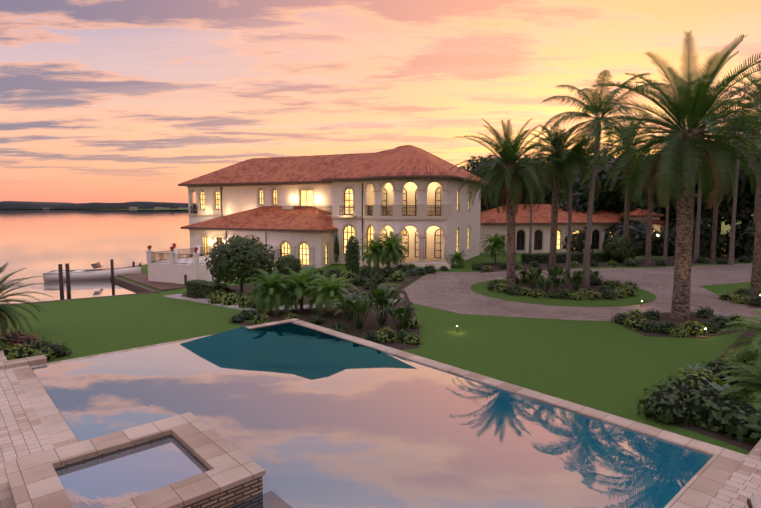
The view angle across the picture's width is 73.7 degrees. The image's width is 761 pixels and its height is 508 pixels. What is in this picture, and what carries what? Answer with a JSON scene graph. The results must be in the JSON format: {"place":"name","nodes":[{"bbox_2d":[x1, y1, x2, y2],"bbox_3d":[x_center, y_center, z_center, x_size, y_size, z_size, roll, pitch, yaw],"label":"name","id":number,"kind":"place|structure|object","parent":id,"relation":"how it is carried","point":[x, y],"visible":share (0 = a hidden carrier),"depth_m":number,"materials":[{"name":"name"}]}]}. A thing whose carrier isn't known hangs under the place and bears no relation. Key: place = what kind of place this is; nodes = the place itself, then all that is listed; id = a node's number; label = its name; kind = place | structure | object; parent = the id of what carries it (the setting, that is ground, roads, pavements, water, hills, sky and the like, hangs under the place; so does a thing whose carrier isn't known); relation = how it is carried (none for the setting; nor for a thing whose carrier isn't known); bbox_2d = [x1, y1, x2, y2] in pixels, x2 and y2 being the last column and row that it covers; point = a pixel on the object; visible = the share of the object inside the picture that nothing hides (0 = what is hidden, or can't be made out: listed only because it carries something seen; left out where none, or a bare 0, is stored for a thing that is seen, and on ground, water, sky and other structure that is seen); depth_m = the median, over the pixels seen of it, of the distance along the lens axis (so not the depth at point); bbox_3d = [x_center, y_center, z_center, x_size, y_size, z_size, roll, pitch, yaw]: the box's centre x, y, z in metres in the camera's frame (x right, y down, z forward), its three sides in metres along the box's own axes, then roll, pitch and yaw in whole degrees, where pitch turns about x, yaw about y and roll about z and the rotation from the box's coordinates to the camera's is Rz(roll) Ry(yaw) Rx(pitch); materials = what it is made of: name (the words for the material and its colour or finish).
{"place":"outdoors","nodes":[
{"label":"outdoors","id":0,"kind":"place"},
{"bbox_2d":[0,209,196,303],"bbox_3d":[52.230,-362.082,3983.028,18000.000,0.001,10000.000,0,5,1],"label":"lake water","id":1,"kind":"structure","parent":0,"point":[36,243],"depth_m":105.70,"materials":[{"name":"liquid"}]},
{"bbox_2d":[43,267,140,281],"bbox_3d":[-29.401,2.245,52.361,8.740,1.656,2.645,-1,5,-13],"label":"boat","id":2,"kind":"object","parent":1,"relation":"on","point":[100,275],"visible":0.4,"depth_m":51.24,"materials":[{"name":"white plastic"}]},
{"bbox_2d":[42,269,100,273],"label":"boat seats","id":3,"kind":"object","parent":2,"relation":"on","point":[76,271],"visible":0.48,"depth_m":52.09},
{"bbox_2d":[91,262,101,268],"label":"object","id":4,"kind":"object","parent":2,"relation":"on","point":[97,265],"visible":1,"depth_m":51.69,"materials":[{"name":"glass"}]},
{"bbox_2d":[100,267,133,270],"bbox_3d":[-29.317,1.926,52.352,8.568,1.029,2.063,-1,5,-13],"label":"deck boat","id":5,"kind":"object","parent":2,"relation":"on","point":[115,268],"visible":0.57,"depth_m":52.82,"materials":[{"name":"white plastic"}]},
{"bbox_2d":[58,259,186,299],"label":"dock pilings","id":6,"kind":"object","parent":1,"relation":"on","point":[61,284],"visible":0.17,"depth_m":41.22,"materials":[{"name":"brown wood"}]},
{"bbox_2d":[117,273,186,290],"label":"dock deck","id":7,"kind":"structure","parent":6,"relation":"on","point":[141,278],"depth_m":46.52,"materials":[{"name":"brown wood"}]},
{"bbox_2d":[188,183,331,249],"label":"exterior wall","id":8,"kind":"structure","parent":0,"point":[237,199],"depth_m":60.39,"materials":[{"name":"beige paint"}]},
{"bbox_2d":[200,187,469,265],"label":"window frames","id":9,"kind":"structure","parent":8,"relation":"in","point":[302,248],"depth_m":51.19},
{"bbox_2d":[165,294,401,309],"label":"garden path","id":10,"kind":"structure","parent":0,"point":[202,300],"depth_m":32.63,"materials":[{"name":"grey stone"}]},
{"bbox_2d":[151,196,440,264],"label":"iron railings","id":11,"kind":"object","parent":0,"point":[204,251],"visible":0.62,"depth_m":48.24,"materials":[{"name":"black metal"}]},
{"bbox_2d":[201,189,468,264],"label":"window glass","id":12,"kind":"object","parent":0,"point":[307,200],"visible":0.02,"depth_m":51.72,"materials":[{"name":"yellow glass"}]},
{"bbox_2d":[0,209,753,454],"bbox_3d":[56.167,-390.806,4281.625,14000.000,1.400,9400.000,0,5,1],"label":"lawn","id":13,"kind":"structure","parent":0,"point":[613,368],"depth_m":21.58,"materials":[{"name":"green plant"}]},
{"bbox_2d":[0,262,53,336],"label":"palm","id":14,"kind":"object","parent":13,"relation":"on","point":[3,320],"visible":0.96,"depth_m":22.63,"materials":[{"name":"green plant"}]},
{"bbox_2d":[0,264,159,305],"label":"seawall","id":15,"kind":"object","parent":13,"relation":"on","point":[145,290],"visible":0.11,"depth_m":43.76,"materials":[{"name":"grey concrete"}]},
{"bbox_2d":[0,201,196,208],"bbox_3d":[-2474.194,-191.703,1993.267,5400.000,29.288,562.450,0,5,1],"label":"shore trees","id":16,"kind":"object","parent":13,"relation":"on","point":[52,205],"visible":0.33,"depth_m":1728.38,"materials":[{"name":"green plant"}]},
{"bbox_2d":[43,207,187,208],"bbox_3d":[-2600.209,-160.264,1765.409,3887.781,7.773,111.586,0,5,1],"label":"shore houses","id":17,"kind":"structure","parent":13,"relation":"on","point":[137,208],"depth_m":1716.59,"materials":[{"name":"grey"}]},
{"bbox_2d":[8,434,262,507],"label":"spa walls","id":18,"kind":"structure","parent":13,"relation":"on","point":[238,494],"depth_m":8.90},
{"bbox_2d":[55,436,208,507],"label":"spa water","id":19,"kind":"structure","parent":18,"relation":"in","point":[111,479],"depth_m":9.27,"materials":[{"name":"blue liquid"}]},
{"bbox_2d":[3,412,264,507],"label":"spa coping","id":20,"kind":"object","parent":18,"relation":"on","point":[34,481],"visible":1,"depth_m":9.21,"materials":[{"name":"beige stone"}]},
{"bbox_2d":[148,255,277,283],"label":"terrace","id":21,"kind":"structure","parent":13,"relation":"on","point":[159,271],"depth_m":46.54,"materials":[{"name":"paint"}]},
{"bbox_2d":[145,246,216,265],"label":"terrace pillars","id":22,"kind":"structure","parent":21,"relation":"on","point":[173,255],"depth_m":46.48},
{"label":"terrace urns","id":23,"kind":"object","parent":21,"relation":"on","visible":0},
{"bbox_2d":[147,243,197,249],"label":"potted flowers","id":24,"kind":"object","parent":23,"relation":"on","point":[172,247],"visible":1,"depth_m":46.45,"materials":[{"name":"red plant"}]},
{"bbox_2d":[189,229,332,267],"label":"wing trim","id":25,"kind":"structure","parent":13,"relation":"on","point":[294,254],"depth_m":51.53,"materials":[{"name":"white paint"}]},
{"bbox_2d":[190,230,332,267],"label":"house wing","id":26,"kind":"structure","parent":13,"relation":"on","point":[317,241],"depth_m":51.87,"materials":[{"name":"white paint"}]},
{"bbox_2d":[181,206,337,231],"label":"wing roof","id":27,"kind":"structure","parent":26,"relation":"on","point":[270,218],"depth_m":54.28,"materials":[{"name":"tile"}]},
{"bbox_2d":[244,269,299,316],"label":"palm","id":28,"kind":"object","parent":13,"relation":"on","point":[268,290],"depth_m":26.72,"materials":[{"name":"green plant"}]},
{"bbox_2d":[273,264,329,310],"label":"palm","id":29,"kind":"object","parent":13,"relation":"on","point":[301,280],"depth_m":27.30,"materials":[{"name":"green plant"}]},
{"bbox_2d":[181,269,422,298],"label":"bed house front","id":30,"kind":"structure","parent":13,"relation":"on","point":[414,277],"depth_m":40.54,"materials":[{"name":"green plant"}]},
{"bbox_2d":[359,237,392,269],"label":"palm","id":31,"kind":"object","parent":30,"relation":"on","point":[370,255],"depth_m":44.73,"materials":[{"name":"green plant"}]},
{"bbox_2d":[234,282,418,349],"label":"bed","id":32,"kind":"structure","parent":13,"relation":"on","point":[370,322],"depth_m":25.80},
{"bbox_2d":[305,274,358,316],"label":"palm","id":33,"kind":"object","parent":32,"relation":"on","point":[331,287],"depth_m":26.29,"materials":[{"name":"green plant"}]},
{"bbox_2d":[188,180,470,266],"bbox_3d":[-8.296,-3.428,57.172,34.680,8.620,11.870,2,6,24],"label":"window trim","id":34,"kind":"structure","parent":13,"relation":"on","point":[291,207],"depth_m":51.34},
{"bbox_2d":[187,183,331,215],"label":"house bands","id":35,"kind":"object","parent":34,"relation":"attached to","point":[244,186],"visible":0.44,"depth_m":60.81,"materials":[{"name":"paint"}]},
{"bbox_2d":[220,183,362,259],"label":"downpipes","id":36,"kind":"object","parent":34,"relation":"attached to","point":[362,212],"visible":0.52,"depth_m":50.62,"materials":[{"name":"brown"}]},
{"bbox_2d":[178,145,489,185],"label":"roof","id":37,"kind":"structure","parent":34,"relation":"on","point":[407,161],"depth_m":57.44,"materials":[{"name":"tile"}]},
{"bbox_2d":[205,178,468,185],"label":"roof brackets","id":38,"kind":"object","parent":34,"relation":"on","point":[371,179],"visible":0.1,"depth_m":49.06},
{"bbox_2d":[370,215,441,260],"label":"loggia floor","id":39,"kind":"structure","parent":34,"relation":"attached to","point":[416,259],"depth_m":48.99,"materials":[{"name":"beige stone"}]},
{"bbox_2d":[0,260,760,400],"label":"ground cover plants","id":40,"kind":"object","parent":13,"relation":"on","point":[11,355],"visible":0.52,"depth_m":25.10,"materials":[{"name":"green plant"}]},
{"bbox_2d":[0,148,760,439],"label":"shrubs","id":41,"kind":"object","parent":13,"relation":"on","point":[698,409],"visible":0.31,"depth_m":24.39,"materials":[{"name":"green plant"}]},
{"bbox_2d":[0,233,760,443],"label":"shrubs","id":42,"kind":"object","parent":13,"relation":"on","point":[219,271],"depth_m":33.58,"materials":[{"name":"green plant"}]},
{"bbox_2d":[0,320,760,507],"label":"pool deck","id":43,"kind":"structure","parent":13,"relation":"on","point":[23,433],"depth_m":11.09,"materials":[{"name":"stone"}]},
{"bbox_2d":[0,318,760,507],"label":"pool coping","id":44,"kind":"object","parent":43,"relation":"on","point":[704,485],"visible":0.44,"depth_m":12.40,"materials":[{"name":"beige stone"}]},
{"bbox_2d":[747,499,752,507],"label":"chaise frame","id":45,"kind":"object","parent":43,"relation":"on","point":[749,504],"visible":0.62,"depth_m":8.30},
{"bbox_2d":[750,496,760,507],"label":"chaise cushion","id":46,"kind":"object","parent":45,"relation":"on","point":[755,502],"visible":1,"depth_m":8.20,"materials":[{"name":"white fabric"}]},
{"bbox_2d":[372,231,409,266],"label":"palm","id":47,"kind":"object","parent":13,"relation":"on","point":[393,242],"depth_m":43.85,"materials":[{"name":"green plant"}]},
{"bbox_2d":[332,178,480,265],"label":"house block","id":48,"kind":"structure","parent":13,"relation":"on","point":[464,218],"depth_m":50.45,"materials":[{"name":"beige paint"}]},
{"bbox_2d":[331,179,450,269],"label":"house bands","id":49,"kind":"object","parent":48,"relation":"attached to","point":[437,264],"visible":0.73,"depth_m":47.21,"materials":[{"name":"paint"}]},
{"bbox_2d":[362,190,452,261],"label":"arcade columns","id":50,"kind":"structure","parent":49,"relation":"on","point":[446,209],"depth_m":47.10,"materials":[{"name":"paint"}]},
{"bbox_2d":[448,250,467,267],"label":"palm","id":51,"kind":"object","parent":13,"relation":"on","point":[456,257],"depth_m":47.21,"materials":[{"name":"green plant"}]},
{"bbox_2d":[480,233,506,263],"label":"palm","id":52,"kind":"object","parent":13,"relation":"on","point":[495,240],"depth_m":50.03,"materials":[{"name":"green plant"}]},
{"bbox_2d":[515,150,552,254],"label":"palm","id":53,"kind":"object","parent":13,"relation":"on","point":[538,180],"depth_m":50.92,"materials":[{"name":"green plant"}]},
{"bbox_2d":[330,265,750,340],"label":"shrubs","id":54,"kind":"object","parent":13,"relation":"on","point":[382,295],"visible":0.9,"depth_m":24.20,"materials":[{"name":"green plant"}]},
{"bbox_2d":[480,217,675,253],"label":"guest wing","id":55,"kind":"structure","parent":13,"relation":"on","point":[492,231],"depth_m":62.75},
{"bbox_2d":[484,224,613,225],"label":"roof fascia","id":56,"kind":"structure","parent":55,"relation":"attached to","point":[550,225],"depth_m":62.83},
{"bbox_2d":[502,230,598,249],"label":"windows","id":57,"kind":"structure","parent":55,"relation":"in","point":[594,242],"depth_m":62.71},
{"bbox_2d":[498,228,612,250],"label":"window frames","id":58,"kind":"structure","parent":55,"relation":"in","point":[520,234],"depth_m":62.77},
{"bbox_2d":[480,204,668,224],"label":"roof","id":59,"kind":"structure","parent":55,"relation":"on","point":[541,215],"depth_m":63.69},
{"bbox_2d":[557,230,610,248],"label":"windows","id":60,"kind":"structure","parent":55,"relation":"in","point":[558,237],"depth_m":63.20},
{"bbox_2d":[400,263,760,323],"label":"driveway pavers","id":61,"kind":"object","parent":13,"relation":"on","point":[451,291],"visible":0.56,"depth_m":32.53,"materials":[{"name":"grey stone"}]},
{"bbox_2d":[405,269,760,398],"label":"shrubs","id":62,"kind":"object","parent":13,"relation":"on","point":[717,388],"visible":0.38,"depth_m":16.15,"materials":[{"name":"plant"}]},
{"bbox_2d":[480,255,752,272],"bbox_3d":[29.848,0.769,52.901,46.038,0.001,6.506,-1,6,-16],"label":"hedge","id":63,"kind":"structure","parent":13,"relation":"on","point":[668,261],"depth_m":50.03,"materials":[{"name":"green plant"}]},
{"bbox_2d":[593,113,665,261],"bbox_3d":[24.849,-6.366,51.089,7.424,14.856,7.544,2,6,24],"label":"palm","id":64,"kind":"object","parent":13,"relation":"on","point":[639,137],"depth_m":51.08,"materials":[{"name":"green plant"}]},
{"bbox_2d":[615,154,675,264],"bbox_3d":[26.476,-4.444,49.269,6.962,11.365,6.642,0,5,2],"label":"palm","id":65,"kind":"object","parent":13,"relation":"on","point":[644,193],"depth_m":49.31,"materials":[{"name":"green plant"}]},
{"bbox_2d":[569,29,760,318],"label":"palm","id":66,"kind":"object","parent":13,"relation":"on","point":[690,105],"depth_m":24.50,"materials":[{"name":"green plant"}]},
{"bbox_2d":[643,127,686,258],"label":"palm","id":67,"kind":"object","parent":13,"relation":"on","point":[666,238],"depth_m":54.65,"materials":[{"name":"plant"}]},
{"bbox_2d":[614,311,743,337],"bbox_3d":[14.381,3.380,24.727,7.120,0.001,4.734,-2,6,-25],"label":"garden bed","id":68,"kind":"object","parent":13,"relation":"on","point":[667,315],"visible":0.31,"depth_m":24.28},
{"bbox_2d":[665,88,754,261],"bbox_3d":[33.126,-7.826,51.847,7.976,17.622,7.856,1,5,14],"label":"palm","id":69,"kind":"object","parent":13,"relation":"on","point":[696,243],"depth_m":52.02,"materials":[{"name":"plant"}]},
{"bbox_2d":[669,325,760,450],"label":"bed","id":70,"kind":"object","parent":13,"relation":"on","point":[743,444],"visible":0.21,"depth_m":12.82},
{"bbox_2d":[696,147,747,258],"bbox_3d":[36.453,-5.644,55.283,6.479,12.644,6.717,0,5,1],"label":"palm","id":71,"kind":"object","parent":13,"relation":"on","point":[714,235],"depth_m":55.24,"materials":[{"name":"green plant"}]},
{"bbox_2d":[705,102,760,264],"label":"palm","id":72,"kind":"object","parent":13,"relation":"on","point":[731,248],"depth_m":49.20,"materials":[{"name":"plant"}]},
{"bbox_2d":[711,343,760,411],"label":"palm","id":73,"kind":"object","parent":13,"relation":"on","point":[754,396],"visible":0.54,"depth_m":13.25,"materials":[{"name":"green plant"}]},
{"bbox_2d":[717,310,760,374],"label":"palm","id":74,"kind":"object","parent":13,"relation":"on","point":[751,348],"visible":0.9,"depth_m":16.45,"materials":[{"name":"green plant"}]},
{"bbox_2d":[728,134,760,258],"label":"palm","id":75,"kind":"object","parent":13,"relation":"on","point":[756,200],"depth_m":55.05,"materials":[{"name":"green plant"}]},
{"bbox_2d":[0,0,760,202],"label":"sky","id":76,"kind":"structure","parent":0,"point":[102,101],"materials":[{"name":"orange"}]},
{"bbox_2d":[471,278,656,306],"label":"island lawn","id":77,"kind":"structure","parent":0,"point":[645,296],"depth_m":31.10,"materials":[{"name":"green plant"}]},
{"bbox_2d":[449,118,569,286],"bbox_3d":[8.712,-3.407,35.163,7.814,11.907,7.691,-3,6,-28],"label":"palm","id":78,"kind":"object","parent":77,"relation":"on","point":[509,151],"depth_m":34.29,"materials":[{"name":"green plant"}]},
{"bbox_2d":[516,121,608,276],"bbox_3d":[13.507,-3.938,38.971,7.497,12.259,7.172,4,7,37],"label":"palm","id":79,"kind":"object","parent":77,"relation":"on","point":[565,143],"depth_m":38.49,"materials":[{"name":"green plant"}]},
{"bbox_2d":[516,282,620,297],"bbox_3d":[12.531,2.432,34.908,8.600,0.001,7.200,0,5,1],"label":"shrubs","id":80,"kind":"object","parent":77,"relation":"on","point":[569,286],"visible":0.25,"depth_m":35.71,"materials":[{"name":"green plant"}]},
{"bbox_2d":[526,127,618,282],"bbox_3d":[13.702,-3.360,37.196,6.274,11.435,6.373,1,5,8],"label":"palm","id":81,"kind":"object","parent":77,"relation":"on","point":[566,158],"depth_m":37.02,"materials":[{"name":"green plant"}]},
{"bbox_2d":[540,70,670,286],"bbox_3d":[15.058,-4.875,35.248,7.967,14.815,8.674,1,5,15],"label":"palm","id":82,"kind":"object","parent":77,"relation":"on","point":[597,110],"depth_m":35.11,"materials":[{"name":"green plant"}]},
{"bbox_2d":[617,208,665,216],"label":"roof","id":83,"kind":"structure","parent":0,"point":[636,213],"depth_m":62.92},
{"bbox_2d":[660,213,676,224],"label":"link roof","id":84,"kind":"structure","parent":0,"point":[668,220],"depth_m":67.79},
{"bbox_2d":[701,282,749,295],"bbox_3d":[25.292,2.419,35.092,5.466,0.001,18.369,4,7,39],"label":"lawn wedge","id":85,"kind":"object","parent":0,"point":[719,289],"depth_m":35.73,"materials":[{"name":"green plant"}]},
{"bbox_2d":[700,60,760,293],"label":"palm","id":86,"kind":"object","parent":85,"relation":"on","point":[757,119],"depth_m":33.03,"materials":[{"name":"green plant"}]},
{"bbox_2d":[723,289,760,307],"bbox_3d":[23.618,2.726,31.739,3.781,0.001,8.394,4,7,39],"label":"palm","id":87,"kind":"object","parent":85,"relation":"on","point":[752,296],"visible":0.32,"depth_m":32.12,"materials":[{"name":"green plant"}]},
{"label":"pool basin","id":88,"kind":"structure","parent":0,"visible":0},
{"bbox_2d":[231,491,291,507],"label":"sun shelf","id":89,"kind":"object","parent":88,"relation":"in","point":[270,499],"visible":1,"depth_m":8.88,"materials":[{"name":"stone"}]},
{"bbox_2d":[31,323,712,507],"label":"pool water","id":90,"kind":"structure","parent":88,"relation":"on","point":[423,436],"depth_m":11.65,"materials":[{"name":"blue liquid"}]},
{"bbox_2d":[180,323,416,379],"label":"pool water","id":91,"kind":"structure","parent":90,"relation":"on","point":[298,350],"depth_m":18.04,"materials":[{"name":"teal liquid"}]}
]}

